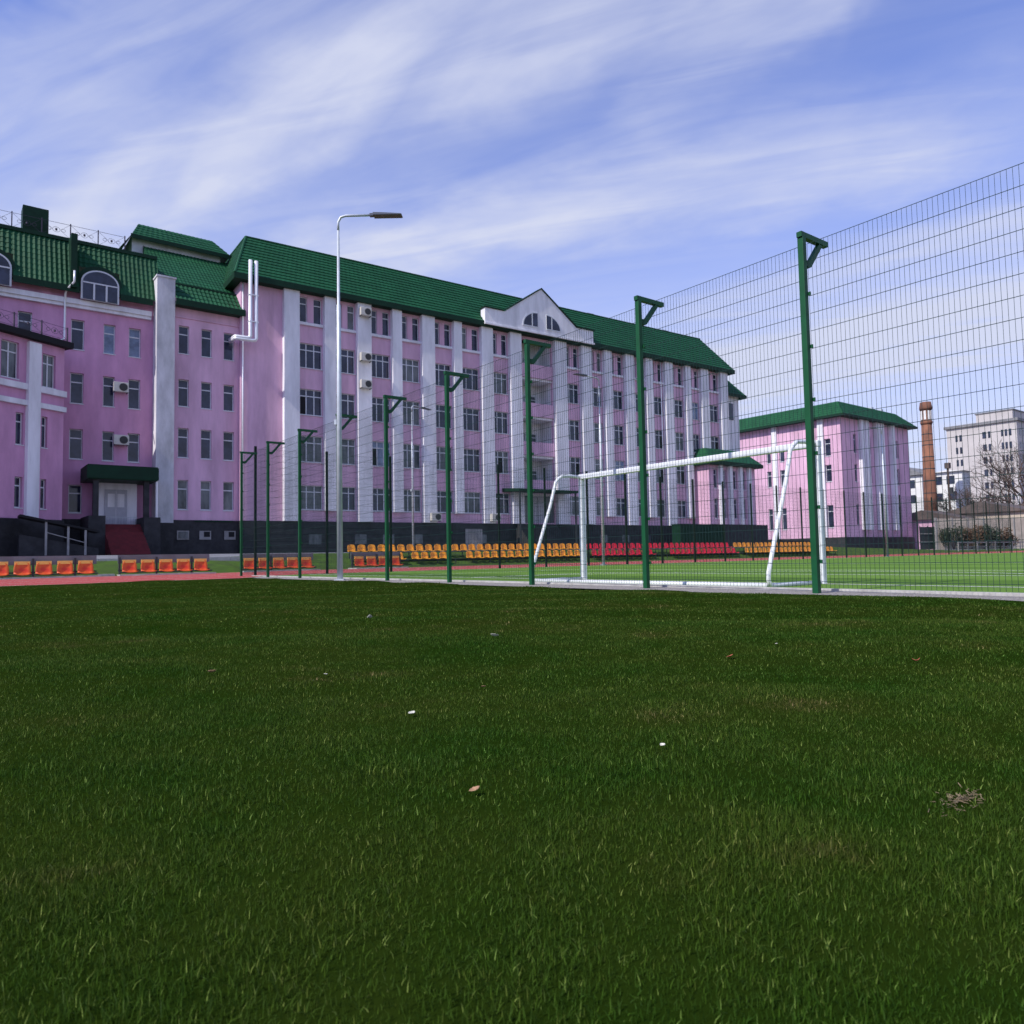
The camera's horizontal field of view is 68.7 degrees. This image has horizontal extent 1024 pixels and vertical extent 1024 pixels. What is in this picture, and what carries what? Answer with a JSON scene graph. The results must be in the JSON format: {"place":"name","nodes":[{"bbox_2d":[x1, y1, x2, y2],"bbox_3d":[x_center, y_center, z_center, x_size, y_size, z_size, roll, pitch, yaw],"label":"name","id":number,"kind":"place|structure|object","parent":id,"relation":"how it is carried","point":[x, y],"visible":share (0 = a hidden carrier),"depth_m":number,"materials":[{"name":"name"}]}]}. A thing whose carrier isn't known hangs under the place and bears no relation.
{"place":"outdoors","nodes":[
{"label":"outdoors","id":0,"kind":"place"},
{"bbox_2d":[0,578,1023,1023],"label":"lawn","id":1,"kind":"structure","parent":0,"point":[444,980],"depth_m":1.32,"materials":[{"name":"plant"}]},
{"bbox_2d":[928,783,983,816],"bbox_3d":[0.790,0.512,1.332,0.078,0.014,0.217,-4,-4,40],"label":"dry straw patch","id":2,"kind":"object","parent":1,"relation":"on","point":[959,798],"visible":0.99,"depth_m":1.34,"materials":[{"name":"plant"}]},
{"bbox_2d":[0,547,1023,577],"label":"bank","id":3,"kind":"structure","parent":0,"point":[105,567],"depth_m":40.02,"materials":[{"name":"green plant"}]},
{"bbox_2d":[0,555,100,578],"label":"team bench","id":4,"kind":"object","parent":3,"relation":"on","point":[43,564],"visible":0.98,"depth_m":25.52,"materials":[{"name":"paint"}]},
{"bbox_2d":[117,554,215,575],"bbox_3d":[-12.877,1.987,27.919,3.300,0.800,0.900,2,-4,-37],"label":"team bench","id":5,"kind":"object","parent":3,"relation":"on","point":[149,563],"visible":0.98,"depth_m":27.93,"materials":[{"name":"paint"}]},
{"bbox_2d":[239,553,319,571],"bbox_3d":[-9.919,2.172,31.946,3.300,0.800,0.900,2,-4,-37],"label":"team bench","id":6,"kind":"object","parent":3,"relation":"on","point":[292,559],"visible":0.6,"depth_m":32.05,"materials":[{"name":"paint"}]},
{"bbox_2d":[348,552,407,568],"bbox_3d":[-6.239,2.286,35.017,2.680,0.800,0.900,2,-4,-37],"label":"team bench","id":7,"kind":"object","parent":3,"relation":"on","point":[371,557],"visible":0.52,"depth_m":34.99,"materials":[{"name":"paint"}]},
{"bbox_2d":[0,551,1023,585],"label":"running track","id":8,"kind":"structure","parent":0,"point":[48,581],"depth_m":25.98,"materials":[{"name":"red rubber"}]},
{"bbox_2d":[0,0,1023,471],"label":"sky","id":9,"kind":"structure","parent":0,"point":[595,155],"materials":[{"name":"blue"}]},
{"bbox_2d":[8,547,1023,558],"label":"terrace","id":10,"kind":"structure","parent":0,"point":[116,556],"depth_m":35.58,"materials":[{"name":"red"}]},
{"bbox_2d":[0,309,73,556],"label":"bay annex","id":11,"kind":"object","parent":10,"relation":"on","point":[33,395],"visible":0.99,"depth_m":40.31,"materials":[{"name":"pink paint"}]},
{"bbox_2d":[0,339,19,379],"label":"window","id":12,"kind":"structure","parent":11,"relation":"in","point":[8,349],"depth_m":39.75,"materials":[{"name":"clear glass"}]},
{"bbox_2d":[13,477,22,508],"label":"window","id":13,"kind":"structure","parent":11,"relation":"in","point":[17,479],"depth_m":39.88,"materials":[{"name":"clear glass"}]},
{"bbox_2d":[15,412,23,445],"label":"window","id":14,"kind":"structure","parent":11,"relation":"in","point":[18,415],"depth_m":40.09,"materials":[{"name":"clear glass"}]},
{"bbox_2d":[42,354,53,388],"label":"window","id":15,"kind":"structure","parent":11,"relation":"in","point":[48,361],"depth_m":41.75,"materials":[{"name":"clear glass"}]},
{"bbox_2d":[17,514,99,555],"bbox_3d":[-24.078,1.300,39.767,3.600,2.220,1.600,2,-4,-37],"label":"ramp railing","id":16,"kind":"object","parent":10,"relation":"on","point":[30,546],"visible":0.94,"depth_m":39.13,"materials":[{"name":"black"}]},
{"bbox_2d":[0,204,245,554],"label":"school wing","id":17,"kind":"structure","parent":10,"relation":"on","point":[147,322],"depth_m":46.77,"materials":[{"name":"paint"}]},
{"bbox_2d":[0,254,11,286],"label":"dormer window","id":18,"kind":"structure","parent":17,"relation":"in","point":[5,265],"depth_m":42.57,"materials":[{"name":"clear glass"}]},
{"bbox_2d":[18,311,31,330],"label":"window","id":19,"kind":"structure","parent":17,"relation":"in","point":[24,314],"depth_m":43.67,"materials":[{"name":"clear glass"}]},
{"bbox_2d":[68,485,81,513],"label":"window","id":20,"kind":"structure","parent":17,"relation":"in","point":[74,491],"depth_m":44.66,"materials":[{"name":"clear glass"}]},
{"bbox_2d":[68,429,82,459],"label":"window","id":21,"kind":"structure","parent":17,"relation":"in","point":[75,436],"depth_m":44.85,"materials":[{"name":"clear glass"}]},
{"bbox_2d":[69,373,83,404],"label":"window","id":22,"kind":"structure","parent":17,"relation":"in","point":[76,380],"depth_m":45.06,"materials":[{"name":"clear glass"}]},
{"bbox_2d":[71,320,84,350],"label":"window","id":23,"kind":"structure","parent":17,"relation":"in","point":[77,327],"depth_m":45.27,"materials":[{"name":"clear glass"}]},
{"bbox_2d":[80,271,118,304],"bbox_3d":[-25.048,-13.731,45.538,2.060,1.890,0.179,2,-4,-37],"label":"dormer window","id":24,"kind":"structure","parent":17,"relation":"in","point":[99,286],"depth_m":45.47,"materials":[{"name":"white glass"}]},
{"bbox_2d":[101,431,113,461],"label":"window","id":25,"kind":"structure","parent":17,"relation":"in","point":[107,437],"depth_m":45.90,"materials":[{"name":"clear glass"}]},
{"bbox_2d":[102,377,114,407],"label":"window","id":26,"kind":"structure","parent":17,"relation":"in","point":[108,395],"depth_m":46.11,"materials":[{"name":"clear glass"}]},
{"bbox_2d":[103,325,115,354],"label":"window","id":27,"kind":"structure","parent":17,"relation":"in","point":[109,331],"depth_m":46.31,"materials":[{"name":"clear glass"}]},
{"bbox_2d":[104,489,126,523],"bbox_3d":[-23.799,-0.262,44.967,1.200,2.150,0.089,2,-4,-37],"label":"door","id":28,"kind":"structure","parent":17,"relation":"in","point":[115,500],"depth_m":44.93,"materials":[{"name":"white paint"}]},
{"bbox_2d":[127,433,139,462],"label":"window","id":29,"kind":"structure","parent":17,"relation":"in","point":[133,447],"depth_m":46.78,"materials":[{"name":"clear glass"}]},
{"bbox_2d":[128,379,140,409],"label":"window","id":30,"kind":"structure","parent":17,"relation":"in","point":[134,385],"depth_m":46.98,"materials":[{"name":"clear glass"}]},
{"bbox_2d":[128,328,140,358],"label":"window","id":31,"kind":"structure","parent":17,"relation":"in","point":[134,335],"depth_m":47.17,"materials":[{"name":"clear glass"}]},
{"bbox_2d":[177,480,187,509],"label":"window","id":32,"kind":"structure","parent":17,"relation":"in","point":[182,491],"depth_m":47.81,"materials":[{"name":"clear glass"}]},
{"bbox_2d":[177,428,188,458],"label":"window","id":33,"kind":"structure","parent":17,"relation":"in","point":[182,433],"depth_m":48.02,"materials":[{"name":"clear glass"}]},
{"bbox_2d":[178,379,188,407],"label":"window","id":34,"kind":"structure","parent":17,"relation":"in","point":[182,384],"depth_m":48.19,"materials":[{"name":"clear glass"}]},
{"bbox_2d":[178,326,189,354],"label":"window","id":35,"kind":"structure","parent":17,"relation":"in","point":[183,331],"depth_m":48.42,"materials":[{"name":"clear glass"}]},
{"bbox_2d":[200,481,211,510],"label":"window","id":36,"kind":"structure","parent":17,"relation":"in","point":[205,485],"depth_m":48.67,"materials":[{"name":"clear glass"}]},
{"bbox_2d":[201,330,210,357],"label":"window","id":37,"kind":"structure","parent":17,"relation":"in","point":[206,335],"depth_m":49.26,"materials":[{"name":"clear glass"}]},
{"bbox_2d":[201,430,211,459],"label":"window","id":38,"kind":"structure","parent":17,"relation":"in","point":[205,434],"depth_m":48.87,"materials":[{"name":"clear glass"}]},
{"bbox_2d":[201,382,211,409],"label":"window","id":39,"kind":"structure","parent":17,"relation":"in","point":[205,387],"depth_m":49.06,"materials":[{"name":"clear glass"}]},
{"bbox_2d":[223,482,232,510],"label":"window","id":40,"kind":"structure","parent":17,"relation":"in","point":[227,486],"depth_m":49.54,"materials":[{"name":"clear glass"}]},
{"bbox_2d":[223,432,232,460],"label":"window","id":41,"kind":"structure","parent":17,"relation":"in","point":[227,436],"depth_m":49.72,"materials":[{"name":"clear glass"}]},
{"bbox_2d":[223,385,234,411],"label":"window","id":42,"kind":"structure","parent":17,"relation":"in","point":[228,390],"depth_m":49.93,"materials":[{"name":"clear glass"}]},
{"bbox_2d":[223,333,234,361],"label":"window","id":43,"kind":"structure","parent":17,"relation":"in","point":[228,348],"depth_m":50.11,"materials":[{"name":"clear glass"}]},
{"bbox_2d":[411,405,430,551],"bbox_3d":[-4.971,-1.704,41.036,0.220,8.235,1.626,-4,-4,35],"label":"lamp post","id":44,"kind":"object","parent":10,"relation":"on","point":[425,408],"visible":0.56,"depth_m":40.42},
{"bbox_2d":[208,236,746,553],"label":"school building","id":45,"kind":"structure","parent":10,"relation":"on","point":[413,333],"depth_m":58.91,"materials":[{"name":"pink paint"}]},
{"bbox_2d":[300,297,307,322],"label":"window","id":46,"kind":"structure","parent":45,"relation":"in","point":[303,301],"depth_m":52.88,"materials":[{"name":"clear glass"}]},
{"bbox_2d":[300,389,322,416],"bbox_3d":[-14.190,-7.685,52.661,1.760,1.880,0.270,1,-4,-35],"label":"window","id":47,"kind":"structure","parent":45,"relation":"in","point":[310,400],"depth_m":52.77,"materials":[{"name":"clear glass"}]},
{"bbox_2d":[300,343,322,370],"bbox_3d":[-14.253,-10.974,52.858,1.760,1.810,0.270,1,-4,-35],"label":"window","id":48,"kind":"structure","parent":45,"relation":"in","point":[310,355],"depth_m":52.97,"materials":[{"name":"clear glass"}]},
{"bbox_2d":[301,435,322,463],"bbox_3d":[-14.127,-4.382,52.463,1.760,1.900,0.270,1,-4,-35],"label":"window","id":49,"kind":"structure","parent":45,"relation":"in","point":[317,446],"depth_m":52.65,"materials":[{"name":"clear glass"}]},
{"bbox_2d":[301,485,323,510],"bbox_3d":[-14.061,-0.984,52.259,1.760,1.750,0.270,1,-4,-35],"label":"window","id":50,"kind":"structure","parent":45,"relation":"in","point":[303,487],"depth_m":52.34,"materials":[{"name":"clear glass"}]},
{"bbox_2d":[313,299,320,324],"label":"window","id":51,"kind":"structure","parent":45,"relation":"in","point":[316,303],"depth_m":53.45,"materials":[{"name":"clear glass"}]},
{"bbox_2d":[336,393,355,419],"bbox_3d":[-12.088,-7.637,54.143,1.620,1.880,0.270,1,-4,-35],"label":"window","id":52,"kind":"structure","parent":45,"relation":"in","point":[348,400],"depth_m":54.37,"materials":[{"name":"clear glass"}]},
{"bbox_2d":[336,348,355,374],"bbox_3d":[-12.152,-10.925,54.340,1.620,1.810,0.270,1,-4,-35],"label":"window","id":53,"kind":"structure","parent":45,"relation":"in","point":[347,356],"depth_m":54.53,"materials":[{"name":"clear glass"}]},
{"bbox_2d":[342,487,354,510],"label":"window","id":54,"kind":"structure","parent":45,"relation":"in","point":[347,488],"depth_m":53.93,"materials":[{"name":"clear glass"}]},
{"bbox_2d":[342,439,354,464],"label":"window","id":55,"kind":"structure","parent":45,"relation":"in","point":[346,444],"depth_m":54.16,"materials":[{"name":"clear glass"}]},
{"bbox_2d":[373,488,384,511],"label":"window","id":56,"kind":"structure","parent":45,"relation":"in","point":[376,501],"depth_m":55.33,"materials":[{"name":"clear glass"}]},
{"bbox_2d":[372,397,389,422],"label":"window","id":57,"kind":"structure","parent":45,"relation":"in","point":[377,409],"depth_m":55.77,"materials":[{"name":"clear glass"}]},
{"bbox_2d":[372,354,390,379],"bbox_3d":[-9.881,-10.873,55.939,1.660,1.810,0.270,1,-4,-35],"label":"window","id":58,"kind":"structure","parent":45,"relation":"in","point":[380,363],"depth_m":56.07,"materials":[{"name":"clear glass"}]},
{"bbox_2d":[402,358,419,383],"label":"window","id":59,"kind":"structure","parent":45,"relation":"in","point":[410,367],"depth_m":57.52,"materials":[{"name":"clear glass"}]},
{"bbox_2d":[403,444,419,468],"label":"window","id":60,"kind":"structure","parent":45,"relation":"in","point":[405,446],"depth_m":57.08,"materials":[{"name":"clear glass"}]},
{"bbox_2d":[403,401,419,425],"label":"window","id":61,"kind":"structure","parent":45,"relation":"in","point":[408,406],"depth_m":57.32,"materials":[{"name":"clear glass"}]},
{"bbox_2d":[404,489,421,512],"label":"window","id":62,"kind":"structure","parent":45,"relation":"in","point":[408,500],"depth_m":56.91,"materials":[{"name":"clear glass"}]},
{"bbox_2d":[436,405,450,428],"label":"window","id":63,"kind":"structure","parent":45,"relation":"in","point":[438,409],"depth_m":58.82,"materials":[{"name":"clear glass"}]},
{"bbox_2d":[435,363,451,387],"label":"window","id":64,"kind":"structure","parent":45,"relation":"in","point":[439,368],"depth_m":59.08,"materials":[{"name":"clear glass"}]},
{"bbox_2d":[436,446,451,470],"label":"window","id":65,"kind":"structure","parent":45,"relation":"in","point":[441,458],"depth_m":58.66,"materials":[{"name":"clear glass"}]},
{"bbox_2d":[463,368,477,390],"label":"window","id":66,"kind":"structure","parent":45,"relation":"in","point":[465,370],"depth_m":60.68,"materials":[{"name":"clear glass"}]},
{"bbox_2d":[463,408,479,431],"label":"window","id":67,"kind":"structure","parent":45,"relation":"in","point":[471,427],"depth_m":60.46,"materials":[{"name":"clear glass"}]},
{"bbox_2d":[464,448,480,472],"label":"window","id":68,"kind":"structure","parent":45,"relation":"in","point":[472,460],"depth_m":60.24,"materials":[{"name":"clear glass"}]},
{"bbox_2d":[464,492,481,513],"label":"window","id":69,"kind":"structure","parent":45,"relation":"in","point":[468,495],"depth_m":59.99,"materials":[{"name":"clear glass"}]},
{"bbox_2d":[465,529,482,550],"bbox_3d":[-3.018,2.219,59.579,1.600,1.750,0.030,1,-4,-35],"label":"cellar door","id":70,"kind":"structure","parent":45,"relation":"in","point":[478,540],"depth_m":59.60,"materials":[{"name":"grey metal"}]},
{"bbox_2d":[494,372,507,394],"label":"window","id":71,"kind":"structure","parent":45,"relation":"in","point":[500,387],"depth_m":62.32,"materials":[{"name":"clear glass"}]},
{"bbox_2d":[495,451,508,473],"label":"window","id":72,"kind":"structure","parent":45,"relation":"in","point":[503,454],"depth_m":61.92,"materials":[{"name":"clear glass"}]},
{"bbox_2d":[494,411,509,434],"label":"window","id":73,"kind":"structure","parent":45,"relation":"in","point":[504,420],"depth_m":62.14,"materials":[{"name":"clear glass"}]},
{"bbox_2d":[533,496,543,522],"bbox_3d":[2.177,-0.178,63.876,1.800,2.350,0.075,1,-4,-35],"label":"door","id":74,"kind":"structure","parent":45,"relation":"in","point":[535,500],"depth_m":63.94,"materials":[{"name":"paint"}]},
{"bbox_2d":[567,383,579,404],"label":"window","id":75,"kind":"structure","parent":45,"relation":"in","point":[570,388],"depth_m":66.82,"materials":[{"name":"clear glass"}]},
{"bbox_2d":[568,420,580,441],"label":"window","id":76,"kind":"structure","parent":45,"relation":"in","point":[571,426],"depth_m":66.60,"materials":[{"name":"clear glass"}]},
{"bbox_2d":[671,524,723,546],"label":"green container","id":77,"kind":"object","parent":10,"relation":"on","point":[676,537],"visible":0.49,"depth_m":69.94,"materials":[{"name":"metal"}]},
{"bbox_2d":[919,526,934,549],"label":"metal gate","id":78,"kind":"structure","parent":10,"relation":"on","point":[925,537],"depth_m":92.97,"materials":[{"name":"metal"}]},
{"bbox_2d":[938,524,968,548],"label":"shrub","id":79,"kind":"object","parent":10,"relation":"on","point":[945,537],"visible":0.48,"depth_m":92.01,"materials":[{"name":"green plant"}]},
{"bbox_2d":[962,525,986,548],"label":"shrub","id":80,"kind":"object","parent":10,"relation":"on","point":[972,535],"visible":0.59,"depth_m":92.44,"materials":[{"name":"green plant"}]},
{"bbox_2d":[934,517,1023,549],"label":"panel wall","id":81,"kind":"structure","parent":10,"relation":"on","point":[1017,525],"depth_m":94.62,"materials":[{"name":"beige concrete"}]},
{"bbox_2d":[56,552,1020,589],"bbox_3d":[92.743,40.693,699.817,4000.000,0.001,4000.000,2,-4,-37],"label":"ground","id":82,"kind":"structure","parent":0,"point":[522,567],"depth_m":22.71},
{"bbox_2d":[334,212,402,579],"bbox_3d":[-3.354,-2.721,17.584,1.646,8.795,0.220,-1,-3,2],"label":"lamp post","id":83,"kind":"object","parent":82,"relation":"on","point":[375,215],"visible":0.97,"depth_m":17.55,"materials":[{"name":"metal"}]},
{"bbox_2d":[347,543,579,563],"bbox_3d":[-1.603,2.323,40.633,15.370,1.220,1.457,2,-4,-37],"label":"seating stand","id":84,"kind":"object","parent":82,"relation":"on","point":[469,554],"visible":0.62,"depth_m":40.67,"materials":[{"name":"paint"}]},
{"bbox_2d":[240,162,1023,592],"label":"fence","id":85,"kind":"object","parent":82,"relation":"on","point":[532,516],"visible":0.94,"depth_m":10.28,"materials":[{"name":"green metal"}]},
{"bbox_2d":[254,446,1012,574],"bbox_3d":[17.234,0.687,44.531,65.070,4.330,0.083,2,-4,-38],"label":"fence","id":86,"kind":"object","parent":82,"relation":"on","point":[498,502],"visible":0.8,"depth_m":36.39,"materials":[{"name":"green metal"}]},
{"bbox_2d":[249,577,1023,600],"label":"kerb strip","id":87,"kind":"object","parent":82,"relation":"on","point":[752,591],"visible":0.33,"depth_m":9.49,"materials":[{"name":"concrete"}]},
{"bbox_2d":[252,575,1023,596],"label":"kerb","id":88,"kind":"structure","parent":82,"relation":"on","point":[857,590],"depth_m":9.43,"materials":[{"name":"concrete"}]},
{"bbox_2d":[586,543,738,559],"bbox_3d":[10.472,2.646,49.885,15.000,1.220,1.457,2,-4,-37],"label":"seating stand","id":89,"kind":"object","parent":82,"relation":"on","point":[621,548],"visible":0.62,"depth_m":49.78,"materials":[{"name":"paint"}]},
{"bbox_2d":[693,448,767,546],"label":"stair annex","id":90,"kind":"object","parent":82,"relation":"on","point":[709,476],"visible":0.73,"depth_m":75.41,"materials":[{"name":"pink paint"}]},
{"bbox_2d":[733,542,835,555],"bbox_3d":[21.463,2.940,58.307,12.140,1.220,1.457,2,-4,-37],"label":"seating stand","id":91,"kind":"object","parent":82,"relation":"on","point":[789,550],"visible":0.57,"depth_m":57.60,"materials":[{"name":"paint"}]},
{"bbox_2d":[739,401,917,548],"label":"pink wing building","id":92,"kind":"structure","parent":82,"relation":"on","point":[795,430],"depth_m":96.08,"materials":[{"name":"paint"}]},
{"bbox_2d":[910,468,923,512],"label":"house","id":93,"kind":"structure","parent":82,"relation":"on","point":[916,474],"depth_m":128.99,"materials":[{"name":"paint"}]},
{"bbox_2d":[919,401,937,510],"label":"brick chimney","id":94,"kind":"object","parent":82,"relation":"on","point":[925,426],"visible":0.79,"depth_m":118.34,"materials":[{"name":"brick"}]},
{"bbox_2d":[912,510,972,549],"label":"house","id":95,"kind":"structure","parent":82,"relation":"on","point":[924,523],"depth_m":101.27,"materials":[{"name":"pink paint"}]},
{"bbox_2d":[935,470,971,511],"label":"house","id":96,"kind":"structure","parent":82,"relation":"on","point":[962,474],"depth_m":127.97,"materials":[{"name":"white paint"}]},
{"bbox_2d":[927,484,987,510],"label":"bare tree","id":97,"kind":"object","parent":82,"relation":"on","point":[963,496],"visible":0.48,"depth_m":116.55,"materials":[{"name":"brown plant"}]},
{"bbox_2d":[947,502,1023,517],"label":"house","id":98,"kind":"structure","parent":82,"relation":"on","point":[1015,510],"depth_m":100.40,"materials":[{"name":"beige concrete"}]},
{"bbox_2d":[961,460,1023,503],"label":"bare tree","id":99,"kind":"object","parent":82,"relation":"on","point":[1001,487],"visible":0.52,"depth_m":123.35,"materials":[{"name":"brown plant"}]},
{"bbox_2d":[962,488,1022,505],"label":"bare tree","id":100,"kind":"object","parent":82,"relation":"on","point":[998,500],"visible":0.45,"depth_m":108.75,"materials":[{"name":"brown plant"}]},
{"bbox_2d":[972,439,1023,499],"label":"bare tree","id":101,"kind":"object","parent":82,"relation":"on","point":[1007,473],"visible":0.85,"depth_m":117.99,"materials":[{"name":"brown plant"}]},
{"bbox_2d":[279,552,1023,592],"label":"pitch","id":102,"kind":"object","parent":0,"point":[798,572],"visible":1,"depth_m":17.51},
{"bbox_2d":[573,373,604,563],"bbox_3d":[3.580,-1.892,34.371,1.826,8.885,0.220,2,-5,-43],"label":"lamp post","id":103,"kind":"object","parent":102,"relation":"on","point":[601,480],"visible":0.82,"depth_m":34.81,"materials":[{"name":"metal"}]},
{"bbox_2d":[310,552,1023,586],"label":"pitch lines","id":104,"kind":"object","parent":102,"relation":"on","point":[751,571],"visible":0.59,"depth_m":15.51,"materials":[{"name":"paint"}]},
{"bbox_2d":[534,440,826,586],"bbox_3d":[2.333,0.132,12.033,1.362,2.022,4.958,2,-4,-37],"label":"football goal","id":105,"kind":"object","parent":102,"relation":"on","point":[789,448],"visible":0.66,"depth_m":11.27,"materials":[{"name":"white paint"}]},
{"bbox_2d":[868,427,888,555],"bbox_3d":[24.901,-1.318,50.758,1.826,8.885,0.220,2,-5,-40],"label":"lamp post","id":106,"kind":"object","parent":102,"relation":"on","point":[887,554],"visible":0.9,"depth_m":51.20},
{"bbox_2d":[943,408,1023,504],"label":"apartment block","id":107,"kind":"structure","parent":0,"point":[992,417],"depth_m":195.09,"materials":[{"name":"grey stone"}]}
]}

